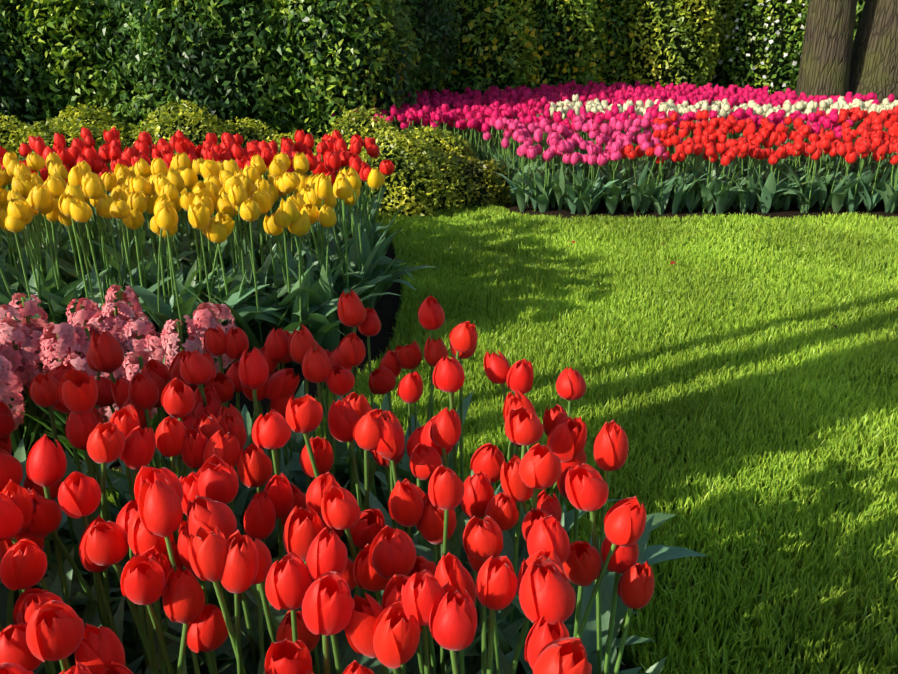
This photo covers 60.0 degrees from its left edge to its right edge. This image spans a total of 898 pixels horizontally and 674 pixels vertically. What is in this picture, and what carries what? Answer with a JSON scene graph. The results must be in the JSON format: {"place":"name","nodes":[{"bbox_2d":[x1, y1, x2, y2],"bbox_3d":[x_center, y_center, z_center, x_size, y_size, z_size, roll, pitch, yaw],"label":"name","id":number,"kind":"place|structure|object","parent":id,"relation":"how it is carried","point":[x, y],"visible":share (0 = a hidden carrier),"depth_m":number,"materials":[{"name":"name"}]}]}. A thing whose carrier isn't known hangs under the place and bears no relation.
{"place":"outdoors","nodes":[
{"label":"outdoors","id":0,"kind":"place"},
{"bbox_2d":[0,0,461,145],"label":"evergreen shrubs","id":1,"kind":"object","parent":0,"point":[442,14],"depth_m":6.05,"materials":[{"name":"green plant"}]},
{"bbox_2d":[0,202,897,673],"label":"ground","id":2,"kind":"structure","parent":0,"point":[626,659],"depth_m":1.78,"materials":[{"name":"green plant"}]},
{"bbox_2d":[0,241,400,477],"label":"bed soil","id":3,"kind":"structure","parent":2,"relation":"on","point":[386,307],"depth_m":3.07,"materials":[{"name":"brown soil"}]},
{"bbox_2d":[5,291,228,466],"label":"hyacinth leaves","id":4,"kind":"object","parent":3,"relation":"on","point":[33,424],"visible":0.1,"depth_m":2.24,"materials":[{"name":"green plant"}]},
{"bbox_2d":[0,285,235,429],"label":"pink hyacinths","id":5,"kind":"object","parent":4,"relation":"attached to","point":[71,342],"visible":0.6,"depth_m":2.24,"materials":[{"name":"pink plant"}]},
{"bbox_2d":[0,151,406,262],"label":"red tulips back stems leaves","id":6,"kind":"object","parent":3,"relation":"on","point":[363,202],"visible":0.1,"depth_m":3.82,"materials":[{"name":"green plant"}]},
{"bbox_2d":[0,126,394,187],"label":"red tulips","id":7,"kind":"object","parent":6,"relation":"attached to","point":[334,152],"visible":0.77,"depth_m":3.83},
{"bbox_2d":[0,171,433,374],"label":"tulip leaves","id":8,"kind":"object","parent":3,"relation":"on","point":[283,281],"visible":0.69,"depth_m":2.91,"materials":[{"name":"green plant"}]},
{"bbox_2d":[0,151,384,242],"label":"yellow tulips","id":9,"kind":"object","parent":8,"relation":"on","point":[225,189],"visible":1,"depth_m":2.83,"materials":[{"name":"yellow plant"}]},
{"bbox_2d":[0,99,480,225],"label":"yellow green hedge","id":10,"kind":"object","parent":2,"relation":"on","point":[64,126],"depth_m":5.16,"materials":[{"name":"plant"}]},
{"bbox_2d":[437,150,516,209],"bbox_3d":[0.040,-1.019,5.550,0.911,0.618,0.657,0,22,-1],"label":"golden shrub","id":11,"kind":"object","parent":2,"relation":"on","point":[483,167],"depth_m":5.38,"materials":[{"name":"green plant"}]},
{"bbox_2d":[616,648,631,671],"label":"bed soil","id":12,"kind":"structure","parent":2,"relation":"on","point":[625,666],"depth_m":1.57,"materials":[{"name":"black soil"}]},
{"bbox_2d":[0,327,706,673],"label":"tulip leaves","id":13,"kind":"object","parent":12,"relation":"on","point":[152,637],"visible":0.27,"depth_m":1.32,"materials":[{"name":"green plant"}]},
{"bbox_2d":[0,289,654,673],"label":"red tulips","id":14,"kind":"object","parent":13,"relation":"attached to","point":[316,573],"visible":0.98,"depth_m":1.13,"materials":[{"name":"red plant"}]},
{"bbox_2d":[502,200,897,221],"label":"bed soil","id":15,"kind":"structure","parent":2,"relation":"on","point":[816,210],"depth_m":5.26,"materials":[{"name":"brown soil"}]},
{"bbox_2d":[330,88,897,214],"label":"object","id":16,"kind":"object","parent":15,"relation":"on","point":[691,182],"visible":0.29,"depth_m":5.25,"materials":[{"name":"green plant"}]},
{"bbox_2d":[329,80,897,166],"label":"tulips","id":17,"kind":"object","parent":16,"relation":"on","point":[661,109],"visible":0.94,"depth_m":5.89,"materials":[{"name":"pink plant"}]},
{"bbox_2d":[572,215,897,327],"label":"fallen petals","id":18,"kind":"object","parent":2,"relation":"on","point":[674,262],"visible":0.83,"depth_m":4.06,"materials":[{"name":"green plant"}]},
{"bbox_2d":[409,0,640,119],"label":"green bush","id":19,"kind":"object","parent":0,"point":[585,66],"depth_m":9.04,"materials":[{"name":"green plant"}]},
{"bbox_2d":[609,0,744,88],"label":"yellow green bush","id":20,"kind":"object","parent":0,"point":[711,26],"depth_m":9.80,"materials":[{"name":"plant"}]},
{"bbox_2d":[703,0,808,95],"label":"flowering bush","id":21,"kind":"object","parent":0,"point":[795,54],"depth_m":10.17,"materials":[{"name":"green plant"}]},
{"bbox_2d":[787,0,864,90],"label":"bush row","id":22,"kind":"object","parent":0,"point":[856,19],"depth_m":10.05,"materials":[{"name":"green plant"}]},
{"bbox_2d":[795,0,897,125],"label":"tree trunk","id":23,"kind":"object","parent":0,"point":[836,60],"visible":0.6,"depth_m":7.75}
]}

